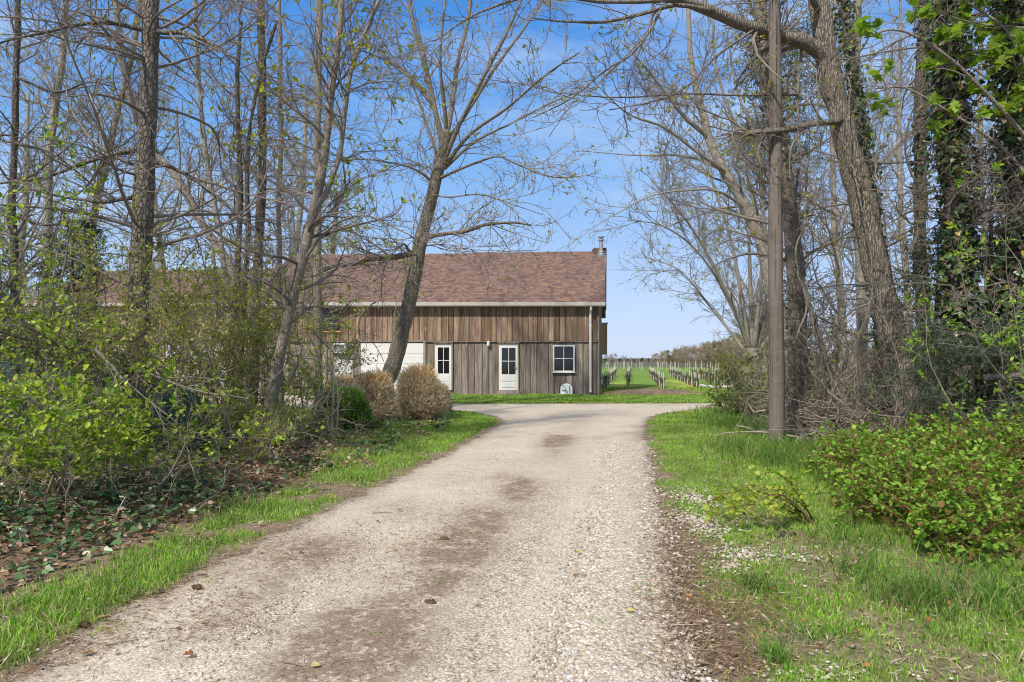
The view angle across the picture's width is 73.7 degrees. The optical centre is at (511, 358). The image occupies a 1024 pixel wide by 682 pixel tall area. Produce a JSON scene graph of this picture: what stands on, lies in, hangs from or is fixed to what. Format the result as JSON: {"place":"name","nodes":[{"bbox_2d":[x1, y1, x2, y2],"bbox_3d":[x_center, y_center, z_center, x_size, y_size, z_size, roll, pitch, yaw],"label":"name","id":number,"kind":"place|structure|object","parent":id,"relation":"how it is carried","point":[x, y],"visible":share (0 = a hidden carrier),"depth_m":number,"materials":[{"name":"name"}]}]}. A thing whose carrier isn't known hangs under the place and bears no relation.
{"place":"outdoors","nodes":[
{"label":"outdoors","id":0,"kind":"place"},
{"bbox_2d":[0,0,1003,357],"label":"sky","id":1,"kind":"structure","parent":0,"point":[641,326],"materials":[{"name":"blue"}]},
{"bbox_2d":[0,358,1023,681],"bbox_3d":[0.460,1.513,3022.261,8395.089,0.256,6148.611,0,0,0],"label":"ground","id":2,"kind":"structure","parent":0,"point":[640,378],"depth_m":5.34,"materials":[{"name":"green plant"}]},
{"bbox_2d":[1,306,34,359],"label":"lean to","id":3,"kind":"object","parent":2,"relation":"on","point":[12,328],"visible":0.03,"depth_m":30.20,"materials":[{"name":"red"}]},
{"bbox_2d":[0,239,44,359],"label":"young evergreen","id":4,"kind":"object","parent":2,"relation":"on","point":[8,291],"visible":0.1,"depth_m":12.43,"materials":[{"name":"green plant"}]},
{"bbox_2d":[0,17,114,302],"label":"bare tree","id":5,"kind":"object","parent":2,"relation":"on","point":[24,151],"visible":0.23,"depth_m":44.11,"materials":[{"name":"grey plant"}]},
{"bbox_2d":[0,94,120,475],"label":"leafy sapling","id":6,"kind":"object","parent":2,"relation":"on","point":[8,354],"visible":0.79,"depth_m":8.23,"materials":[{"name":"green plant"}]},
{"bbox_2d":[0,207,125,456],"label":"twiggy shrub","id":7,"kind":"object","parent":2,"relation":"on","point":[93,239],"visible":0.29,"depth_m":9.54,"materials":[{"name":"green plant"}]},
{"bbox_2d":[1,197,124,414],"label":"young evergreen","id":8,"kind":"object","parent":2,"relation":"on","point":[71,265],"visible":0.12,"depth_m":11.19,"materials":[{"name":"green plant"}]},
{"bbox_2d":[0,0,134,310],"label":"grey tree","id":9,"kind":"object","parent":2,"relation":"on","point":[52,110],"visible":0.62,"depth_m":15.95,"materials":[{"name":"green plant"}]},
{"bbox_2d":[0,0,163,359],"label":"slim tree","id":10,"kind":"object","parent":2,"relation":"on","point":[14,113],"visible":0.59,"depth_m":12.58,"materials":[{"name":"grey plant"}]},
{"bbox_2d":[0,378,163,506],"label":"leafy shrub","id":11,"kind":"object","parent":2,"relation":"on","point":[84,436],"visible":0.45,"depth_m":7.16,"materials":[{"name":"green plant"}]},
{"bbox_2d":[45,1,133,335],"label":"hanging vine","id":12,"kind":"object","parent":2,"relation":"on","point":[119,114],"visible":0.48,"depth_m":11.24,"materials":[{"name":"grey plant"}]},
{"bbox_2d":[19,0,187,341],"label":"grey tree","id":13,"kind":"object","parent":2,"relation":"on","point":[112,135],"visible":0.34,"depth_m":17.27,"materials":[{"name":"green plant"}]},
{"bbox_2d":[0,179,236,469],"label":"twiggy shrub","id":14,"kind":"object","parent":2,"relation":"on","point":[139,329],"visible":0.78,"depth_m":8.90,"materials":[{"name":"green plant"}]},
{"bbox_2d":[0,353,250,457],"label":"shrub","id":15,"kind":"object","parent":2,"relation":"on","point":[165,409],"visible":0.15,"depth_m":10.23,"materials":[{"name":"green plant"}]},
{"bbox_2d":[0,313,285,504],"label":"leafy shrub","id":16,"kind":"object","parent":2,"relation":"on","point":[49,415],"visible":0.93,"depth_m":6.67,"materials":[{"name":"green plant"}]},
{"bbox_2d":[24,269,275,393],"bbox_3d":[-16.225,-1.479,34.740,10.550,6.158,9.720,0,0,0],"label":"barn extension","id":17,"kind":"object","parent":2,"relation":"on","point":[116,293],"visible":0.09,"depth_m":30.77,"materials":[{"name":"red wood"}]},
{"bbox_2d":[163,342,225,392],"bbox_3d":[-14.050,0.420,30.355,2.900,2.280,0.050,0,0,0],"label":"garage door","id":18,"kind":"structure","parent":17,"relation":"in","point":[169,342],"depth_m":30.34,"materials":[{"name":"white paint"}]},
{"bbox_2d":[19,0,282,414],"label":"grey tree","id":19,"kind":"object","parent":2,"relation":"on","point":[174,175],"visible":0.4,"depth_m":17.43,"materials":[{"name":"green plant"}]},
{"bbox_2d":[56,11,252,273],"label":"bare tree","id":20,"kind":"object","parent":2,"relation":"on","point":[163,203],"visible":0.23,"depth_m":47.97,"materials":[{"name":"grey plant"}]},
{"bbox_2d":[0,239,315,397],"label":"twiggy shrub","id":21,"kind":"object","parent":2,"relation":"on","point":[164,346],"visible":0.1,"depth_m":13.06,"materials":[{"name":"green plant"}]},
{"bbox_2d":[0,0,329,463],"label":"bare tree","id":22,"kind":"object","parent":2,"relation":"on","point":[146,163],"visible":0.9,"depth_m":9.28,"materials":[{"name":"grey plant"}]},
{"bbox_2d":[1,397,345,478],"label":"undergrowth","id":23,"kind":"object","parent":2,"relation":"on","point":[242,457],"visible":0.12,"depth_m":9.21,"materials":[{"name":"green plant"}]},
{"bbox_2d":[0,398,355,531],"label":"brush pile","id":24,"kind":"object","parent":2,"relation":"on","point":[202,460],"visible":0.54,"depth_m":7.33,"materials":[{"name":"brown wood"}]},
{"bbox_2d":[75,263,295,415],"bbox_3d":[-5.991,-0.135,12.509,3.202,3.229,3.125,0,0,43],"label":"twiggy shrub","id":25,"kind":"object","parent":2,"relation":"on","point":[211,375],"visible":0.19,"depth_m":12.54,"materials":[{"name":"green plant"}]},
{"bbox_2d":[151,107,227,402],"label":"hanging vine","id":26,"kind":"object","parent":2,"relation":"on","point":[180,182],"visible":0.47,"depth_m":11.46,"materials":[{"name":"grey plant"}]},
{"bbox_2d":[104,0,312,395],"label":"grey tree","id":27,"kind":"object","parent":2,"relation":"on","point":[203,134],"visible":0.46,"depth_m":16.95,"materials":[{"name":"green plant"}]},
{"bbox_2d":[0,414,455,591],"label":"ivy ground cover","id":28,"kind":"object","parent":2,"relation":"on","point":[129,526],"visible":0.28,"depth_m":6.84,"materials":[{"name":"green plant"}]},
{"bbox_2d":[156,396,306,462],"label":"shrub","id":29,"kind":"object","parent":2,"relation":"on","point":[257,431],"visible":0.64,"depth_m":9.74,"materials":[{"name":"green plant"}]},
{"bbox_2d":[155,0,310,414],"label":"multi stem tree","id":30,"kind":"object","parent":2,"relation":"on","point":[237,113],"visible":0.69,"depth_m":13.16,"materials":[{"name":"grey plant"}]},
{"bbox_2d":[0,416,483,626],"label":"leaf litter","id":31,"kind":"object","parent":2,"relation":"on","point":[4,548],"visible":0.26,"depth_m":7.19,"materials":[{"name":"brown plant"}]},
{"bbox_2d":[150,252,356,433],"bbox_3d":[-4.719,-0.152,12.686,4.341,3.290,3.095,0,0,-26],"label":"twiggy shrub","id":32,"kind":"object","parent":2,"relation":"on","point":[267,364],"visible":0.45,"depth_m":12.57,"materials":[{"name":"green plant"}]},
{"bbox_2d":[150,0,360,415],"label":"bare tree","id":33,"kind":"object","parent":2,"relation":"on","point":[262,203],"visible":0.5,"depth_m":13.93,"materials":[{"name":"grey plant"}]},
{"bbox_2d":[204,379,308,455],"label":"shrub","id":34,"kind":"object","parent":2,"relation":"on","point":[237,402],"visible":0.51,"depth_m":10.87,"materials":[{"name":"green plant"}]},
{"bbox_2d":[148,257,378,435],"bbox_3d":[-4.096,-0.147,11.786,3.457,3.268,4.207,0,0,0],"label":"twiggy shrub","id":35,"kind":"object","parent":2,"relation":"on","point":[245,334],"visible":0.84,"depth_m":11.32,"materials":[{"name":"green plant"}]},
{"bbox_2d":[154,369,395,460],"bbox_3d":[-3.943,0.835,11.287,3.895,1.515,4.354,0,0,0],"label":"brush pile","id":36,"kind":"object","parent":2,"relation":"on","point":[303,433],"visible":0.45,"depth_m":11.09,"materials":[{"name":"wood"}]},
{"bbox_2d":[190,364,379,456],"bbox_3d":[-4.599,0.825,11.967,4.192,1.536,3.613,0,0,0],"label":"brush pile","id":37,"kind":"object","parent":2,"relation":"on","point":[337,434],"visible":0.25,"depth_m":11.95,"materials":[{"name":"wood"}]},
{"bbox_2d":[186,0,385,404],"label":"grey tree","id":38,"kind":"object","parent":2,"relation":"on","point":[279,231],"visible":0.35,"depth_m":18.95,"materials":[{"name":"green plant"}]},
{"bbox_2d":[243,398,341,439],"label":"shrub","id":39,"kind":"object","parent":2,"relation":"on","point":[311,417],"visible":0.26,"depth_m":12.04,"materials":[{"name":"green plant"}]},
{"bbox_2d":[251,40,355,256],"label":"bare tree","id":40,"kind":"object","parent":2,"relation":"on","point":[300,216],"visible":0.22,"depth_m":49.90,"materials":[{"name":"grey plant"}]},
{"bbox_2d":[174,0,446,422],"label":"slim tree","id":41,"kind":"object","parent":2,"relation":"on","point":[319,197],"visible":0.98,"depth_m":11.94,"materials":[{"name":"grey plant"}]},
{"bbox_2d":[217,0,419,416],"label":"bare tree","id":42,"kind":"object","parent":2,"relation":"on","point":[316,156],"visible":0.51,"depth_m":17.93,"materials":[{"name":"grey plant"}]},
{"bbox_2d":[279,303,360,415],"bbox_3d":[-4.253,0.177,14.978,1.714,2.738,1.503,0,0,34],"label":"leafy sapling","id":43,"kind":"object","parent":2,"relation":"on","point":[312,384],"visible":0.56,"depth_m":14.95,"materials":[{"name":"green plant"}]},
{"bbox_2d":[292,318,370,438],"bbox_3d":[-3.204,0.386,12.004,1.469,2.275,1.773,0,0,0],"label":"dead sapling","id":44,"kind":"object","parent":2,"relation":"on","point":[333,393],"visible":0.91,"depth_m":12.15,"materials":[{"name":"wood"}]},
{"bbox_2d":[297,162,370,254],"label":"leafing tree","id":45,"kind":"object","parent":2,"relation":"on","point":[330,237],"visible":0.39,"depth_m":45.52,"materials":[{"name":"grey plant"}]},
{"bbox_2d":[295,301,382,418],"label":"hanging vine","id":46,"kind":"object","parent":2,"relation":"on","point":[359,330],"visible":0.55,"depth_m":14.86,"materials":[{"name":"grey plant"}]},
{"bbox_2d":[324,373,357,399],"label":"clipped shrub","id":47,"kind":"object","parent":2,"relation":"on","point":[346,377],"visible":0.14,"depth_m":19.26,"materials":[{"name":"beige plant"}]},
{"bbox_2d":[316,382,379,431],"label":"clipped shrub","id":48,"kind":"object","parent":2,"relation":"on","point":[361,411],"visible":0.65,"depth_m":13.53,"materials":[{"name":"green plant"}]},
{"bbox_2d":[350,368,402,420],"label":"clipped shrub","id":49,"kind":"object","parent":2,"relation":"on","point":[381,392],"visible":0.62,"depth_m":15.25,"materials":[{"name":"beige plant"}]},
{"bbox_2d":[394,361,449,419],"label":"clipped shrub","id":50,"kind":"object","parent":2,"relation":"on","point":[420,389],"visible":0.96,"depth_m":16.89,"materials":[{"name":"beige plant"}]},
{"bbox_2d":[261,236,607,394],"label":"barn","id":51,"kind":"structure","parent":2,"relation":"on","point":[546,333],"depth_m":29.60,"materials":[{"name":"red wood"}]},
{"bbox_2d":[334,357,352,378],"bbox_3d":[-7.304,0.752,29.558,0.799,1.637,0.065,0,0,0],"label":"side door","id":52,"kind":"structure","parent":51,"relation":"in","point":[350,363],"depth_m":29.52,"materials":[{"name":"white paint"}]},
{"bbox_2d":[358,340,425,389],"bbox_3d":[-5.195,0.398,29.555,2.908,2.324,0.050,0,0,0],"label":"garage door","id":53,"kind":"structure","parent":51,"relation":"in","point":[415,352],"depth_m":29.55,"materials":[{"name":"white paint"}]},
{"bbox_2d":[435,345,451,389],"bbox_3d":[-2.975,0.400,29.540,0.710,1.954,0.060,0,0,0],"label":"door","id":54,"kind":"structure","parent":51,"relation":"in","point":[443,353],"depth_m":29.53,"materials":[{"name":"white paint"}]},
{"bbox_2d":[499,345,517,389],"bbox_3d":[-0.161,0.400,29.514,0.810,1.954,0.111,0,0,0],"label":"door","id":55,"kind":"structure","parent":51,"relation":"in","point":[508,354],"depth_m":29.52,"materials":[{"name":"white paint"}]},
{"bbox_2d":[552,345,574,372],"bbox_3d":[2.237,0.034,29.517,1.010,1.201,0.075,0,0,0],"label":"window","id":56,"kind":"structure","parent":51,"relation":"in","point":[563,355],"depth_m":29.53,"materials":[{"name":"white paint"}]},
{"bbox_2d":[249,0,637,389],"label":"maple tree","id":57,"kind":"object","parent":2,"relation":"on","point":[445,159],"visible":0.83,"depth_m":20.55,"materials":[{"name":"grey plant"}]},
{"bbox_2d":[442,381,455,412],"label":"clipped shrub","id":58,"kind":"object","parent":2,"relation":"on","point":[447,393],"visible":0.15,"depth_m":19.45,"materials":[{"name":"beige plant"}]},
{"bbox_2d":[0,386,1023,681],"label":"grass","id":59,"kind":"structure","parent":2,"relation":"on","point":[768,452],"depth_m":5.30,"materials":[{"name":"green plant"}]},
{"bbox_2d":[0,418,1023,681],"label":"dry grass","id":60,"kind":"structure","parent":2,"relation":"on","point":[712,612],"depth_m":4.30,"materials":[{"name":"brown plant"}]},
{"bbox_2d":[560,383,571,394],"bbox_3d":[2.342,1.345,29.404,0.511,0.510,0.208,0,0,0],"label":"arched panel","id":61,"kind":"object","parent":2,"relation":"on","point":[566,388],"visible":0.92,"depth_m":29.39,"materials":[{"name":"white plastic"}]},
{"bbox_2d":[599,388,703,394],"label":"gravel path","id":62,"kind":"structure","parent":2,"relation":"on","point":[654,391],"depth_m":29.45,"materials":[{"name":"gravel"}]},
{"bbox_2d":[357,0,999,428],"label":"leaning tree","id":63,"kind":"object","parent":2,"relation":"on","point":[821,44],"visible":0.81,"depth_m":12.09,"materials":[{"name":"grey plant"}]},
{"bbox_2d":[783,30,848,431],"bbox_3d":[5.474,-2.281,12.719,1.084,7.541,1.464,0,0,-18],"label":"hanging vine","id":64,"kind":"object","parent":63,"relation":"hanging from","point":[806,181],"visible":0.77,"depth_m":12.59,"materials":[{"name":"brown plant"}]},
{"bbox_2d":[827,76,927,422],"bbox_3d":[6.420,-1.622,12.161,1.026,6.828,1.616,0,0,-24],"label":"hanging vine","id":65,"kind":"object","parent":63,"relation":"hanging from","point":[873,278],"visible":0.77,"depth_m":12.16,"materials":[{"name":"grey plant"}]},
{"bbox_2d":[860,30,914,425],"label":"hanging vine","id":66,"kind":"object","parent":63,"relation":"hanging from","point":[887,240],"visible":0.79,"depth_m":11.98,"materials":[{"name":"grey plant"}]},
{"bbox_2d":[676,345,695,366],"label":"tree","id":67,"kind":"object","parent":2,"relation":"on","point":[682,357],"visible":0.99,"depth_m":121.49,"materials":[{"name":"brown plant"}]},
{"bbox_2d":[556,0,838,386],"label":"leaning maple","id":68,"kind":"object","parent":2,"relation":"on","point":[726,176],"visible":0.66,"depth_m":19.86,"materials":[{"name":"grey plant"}]},
{"bbox_2d":[694,341,716,368],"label":"tree","id":69,"kind":"object","parent":2,"relation":"on","point":[705,358],"visible":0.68,"depth_m":98.92,"materials":[{"name":"brown plant"}]},
{"bbox_2d":[707,341,724,368],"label":"tree","id":70,"kind":"object","parent":2,"relation":"on","point":[714,357],"visible":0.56,"depth_m":90.53,"materials":[{"name":"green plant"}]},
{"bbox_2d":[587,89,853,386],"bbox_3d":[11.744,-6.762,38.041,15.456,17.122,10.462,0,0,0],"label":"spreading tree","id":71,"kind":"object","parent":2,"relation":"on","point":[751,319],"visible":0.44,"depth_m":37.86,"materials":[{"name":"grey plant"}]},
{"bbox_2d":[696,342,768,389],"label":"shrub","id":72,"kind":"object","parent":2,"relation":"on","point":[728,372],"visible":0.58,"depth_m":30.35,"materials":[{"name":"green plant"}]},
{"bbox_2d":[706,376,786,416],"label":"shrub","id":73,"kind":"object","parent":2,"relation":"on","point":[728,397],"visible":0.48,"depth_m":18.56,"materials":[{"name":"green plant"}]},
{"bbox_2d":[687,363,809,414],"bbox_3d":[6.881,0.783,19.336,3.739,1.628,4.230,0,0,38],"label":"brush pile","id":74,"kind":"object","parent":2,"relation":"on","point":[757,381],"visible":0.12,"depth_m":19.87,"materials":[{"name":"plant"}]},
{"bbox_2d":[683,464,814,530],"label":"bramble","id":75,"kind":"object","parent":2,"relation":"on","point":[794,493],"visible":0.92,"depth_m":6.40,"materials":[{"name":"green plant"}]},
{"bbox_2d":[768,0,784,444],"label":"utility pole","id":76,"kind":"object","parent":2,"relation":"on","point":[776,327],"visible":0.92,"depth_m":11.80,"materials":[{"name":"brown wood"}]},
{"bbox_2d":[725,2,842,180],"bbox_3d":[12.832,-7.915,32.998,5.646,19.032,6.030,0,0,-37],"label":"bare tree","id":77,"kind":"object","parent":2,"relation":"on","point":[786,67],"visible":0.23,"depth_m":32.46,"materials":[{"name":"grey plant"}]},
{"bbox_2d":[715,129,854,426],"bbox_3d":[5.565,-1.585,13.485,2.611,6.498,2.567,0,0,0],"label":"slim tree","id":78,"kind":"object","parent":2,"relation":"on","point":[814,323],"visible":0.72,"depth_m":13.55,"materials":[{"name":"grey plant"}]},
{"bbox_2d":[676,0,900,428],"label":"vine hung tree","id":79,"kind":"object","parent":2,"relation":"on","point":[789,252],"visible":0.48,"depth_m":15.09,"materials":[{"name":"grey plant"}]},
{"bbox_2d":[704,243,936,436],"bbox_3d":[6.006,-0.262,13.246,4.465,3.913,3.767,0,0,38],"label":"vine thicket","id":80,"kind":"object","parent":2,"relation":"on","point":[825,383],"visible":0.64,"depth_m":13.26,"materials":[{"name":"brown plant"}]},
{"bbox_2d":[714,370,933,451],"bbox_3d":[6.026,0.877,11.048,3.972,1.439,4.565,0,0,-29],"label":"brush pile","id":81,"kind":"object","parent":2,"relation":"on","point":[816,430],"visible":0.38,"depth_m":11.67,"materials":[{"name":"wood"}]},
{"bbox_2d":[739,253,915,430],"bbox_3d":[6.277,-0.222,14.446,2.706,3.793,4.821,0,0,12],"label":"vine thicket","id":82,"kind":"object","parent":2,"relation":"on","point":[801,358],"visible":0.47,"depth_m":13.98,"materials":[{"name":"brown plant"}]},
{"bbox_2d":[751,0,913,417],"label":"grey tree","id":83,"kind":"object","parent":2,"relation":"on","point":[859,270],"visible":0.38,"depth_m":17.90,"materials":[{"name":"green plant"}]},
{"bbox_2d":[758,0,913,391],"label":"bare tree","id":84,"kind":"object","parent":2,"relation":"on","point":[837,253],"visible":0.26,"depth_m":29.83,"materials":[{"name":"grey plant"}]},
{"bbox_2d":[668,429,1023,665],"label":"leaf scraps","id":85,"kind":"object","parent":2,"relation":"on","point":[928,618],"visible":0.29,"depth_m":4.38,"materials":[{"name":"plant"}]},
{"bbox_2d":[708,335,995,446],"bbox_3d":[6.161,0.544,13.166,5.104,2.112,5.739,0,0,-28],"label":"brush pile","id":86,"kind":"object","parent":2,"relation":"on","point":[795,409],"visible":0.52,"depth_m":12.95,"materials":[{"name":"brown wood"}]},
{"bbox_2d":[791,0,912,421],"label":"ivy clad tree","id":87,"kind":"object","parent":2,"relation":"on","point":[858,102],"visible":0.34,"depth_m":16.40,"materials":[{"name":"green plant"}]},
{"bbox_2d":[764,282,945,427],"bbox_3d":[7.971,-0.026,14.534,4.195,3.250,4.630,0,0,30],"label":"vine thicket","id":88,"kind":"object","parent":2,"relation":"on","point":[854,352],"visible":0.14,"depth_m":13.95,"materials":[{"name":"brown plant"}]},
{"bbox_2d":[761,0,1001,426],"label":"bare tree","id":89,"kind":"object","parent":2,"relation":"on","point":[921,32],"visible":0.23,"depth_m":14.93,"materials":[{"name":"grey plant"}]},
{"bbox_2d":[744,419,1023,623],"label":"weeds","id":90,"kind":"object","parent":2,"relation":"on","point":[1011,530],"visible":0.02,"depth_m":5.46,"materials":[{"name":"green plant"}]},
{"bbox_2d":[800,0,987,345],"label":"bare tree","id":91,"kind":"object","parent":2,"relation":"on","point":[899,68],"visible":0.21,"depth_m":29.98,"materials":[{"name":"grey plant"}]},
{"bbox_2d":[800,407,1022,486],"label":"bramble","id":92,"kind":"object","parent":2,"relation":"on","point":[832,443],"visible":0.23,"depth_m":9.14,"materials":[{"name":"green plant"}]},
{"bbox_2d":[809,419,1023,567],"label":"bramble","id":93,"kind":"object","parent":2,"relation":"on","point":[946,512],"visible":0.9,"depth_m":5.77,"materials":[{"name":"green plant"}]},
{"bbox_2d":[815,403,1023,536],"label":"bramble","id":94,"kind":"object","parent":2,"relation":"on","point":[1002,451],"visible":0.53,"depth_m":7.06,"materials":[{"name":"green plant"}]},
{"bbox_2d":[830,299,1023,454],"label":"brush pile","id":95,"kind":"object","parent":2,"relation":"on","point":[935,329],"visible":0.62,"depth_m":10.39,"materials":[{"name":"green plant"}]},
{"bbox_2d":[860,231,995,439],"bbox_3d":[7.584,-0.354,12.191,2.385,4.095,3.047,0,0,21],"label":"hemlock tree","id":96,"kind":"object","parent":2,"relation":"on","point":[921,255],"visible":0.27,"depth_m":12.53,"materials":[{"name":"green plant"}]},
{"bbox_2d":[842,0,1023,442],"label":"ivy clad tree","id":97,"kind":"object","parent":2,"relation":"on","point":[944,86],"visible":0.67,"depth_m":11.32,"materials":[{"name":"green plant"}]},
{"bbox_2d":[848,0,1023,174],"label":"young maple","id":98,"kind":"object","parent":2,"relation":"on","point":[995,45],"visible":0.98,"depth_m":10.10,"materials":[{"name":"green plant"}]},
{"bbox_2d":[885,145,1001,419],"bbox_3d":[8.744,-1.076,11.784,2.969,5.587,3.483,0,0,-32],"label":"hemlock tree","id":99,"kind":"object","parent":2,"relation":"on","point":[983,251],"visible":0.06,"depth_m":12.36,"materials":[{"name":"green plant"}]},
{"bbox_2d":[868,0,1023,440],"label":"ivy clad tree","id":100,"kind":"object","parent":2,"relation":"on","point":[1014,273],"visible":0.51,"depth_m":10.89,"materials":[{"name":"green plant"}]},
{"bbox_2d":[903,7,1003,383],"bbox_3d":[20.928,-8.717,29.776,8.046,20.817,6.644,0,0,0],"label":"bare tree","id":101,"kind":"object","parent":2,"relation":"on","point":[981,128],"visible":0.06,"depth_m":29.93,"materials":[{"name":"grey plant"}]},
{"bbox_2d":[897,150,1023,437],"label":"privet shrub","id":102,"kind":"object","parent":2,"relation":"on","point":[990,342],"visible":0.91,"depth_m":7.74,"materials":[{"name":"green plant"}]},
{"bbox_2d":[944,296,1023,448],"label":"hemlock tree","id":103,"kind":"object","parent":2,"relation":"on","point":[1000,378],"visible":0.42,"depth_m":10.12,"materials":[{"name":"green plant"}]},
{"bbox_2d":[981,373,1021,380],"bbox_3d":[7.896,0.288,10.524,1.423,0.133,0.146,0,0,-9],"label":"log","id":104,"kind":"object","parent":2,"relation":"on","point":[989,377],"visible":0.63,"depth_m":10.41,"materials":[{"name":"wood"}]},
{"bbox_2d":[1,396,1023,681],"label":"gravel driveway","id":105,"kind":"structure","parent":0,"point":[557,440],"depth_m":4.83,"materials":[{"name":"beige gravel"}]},
{"bbox_2d":[832,325,869,367],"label":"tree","id":106,"kind":"object","parent":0,"point":[852,358],"visible":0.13,"depth_m":76.70,"materials":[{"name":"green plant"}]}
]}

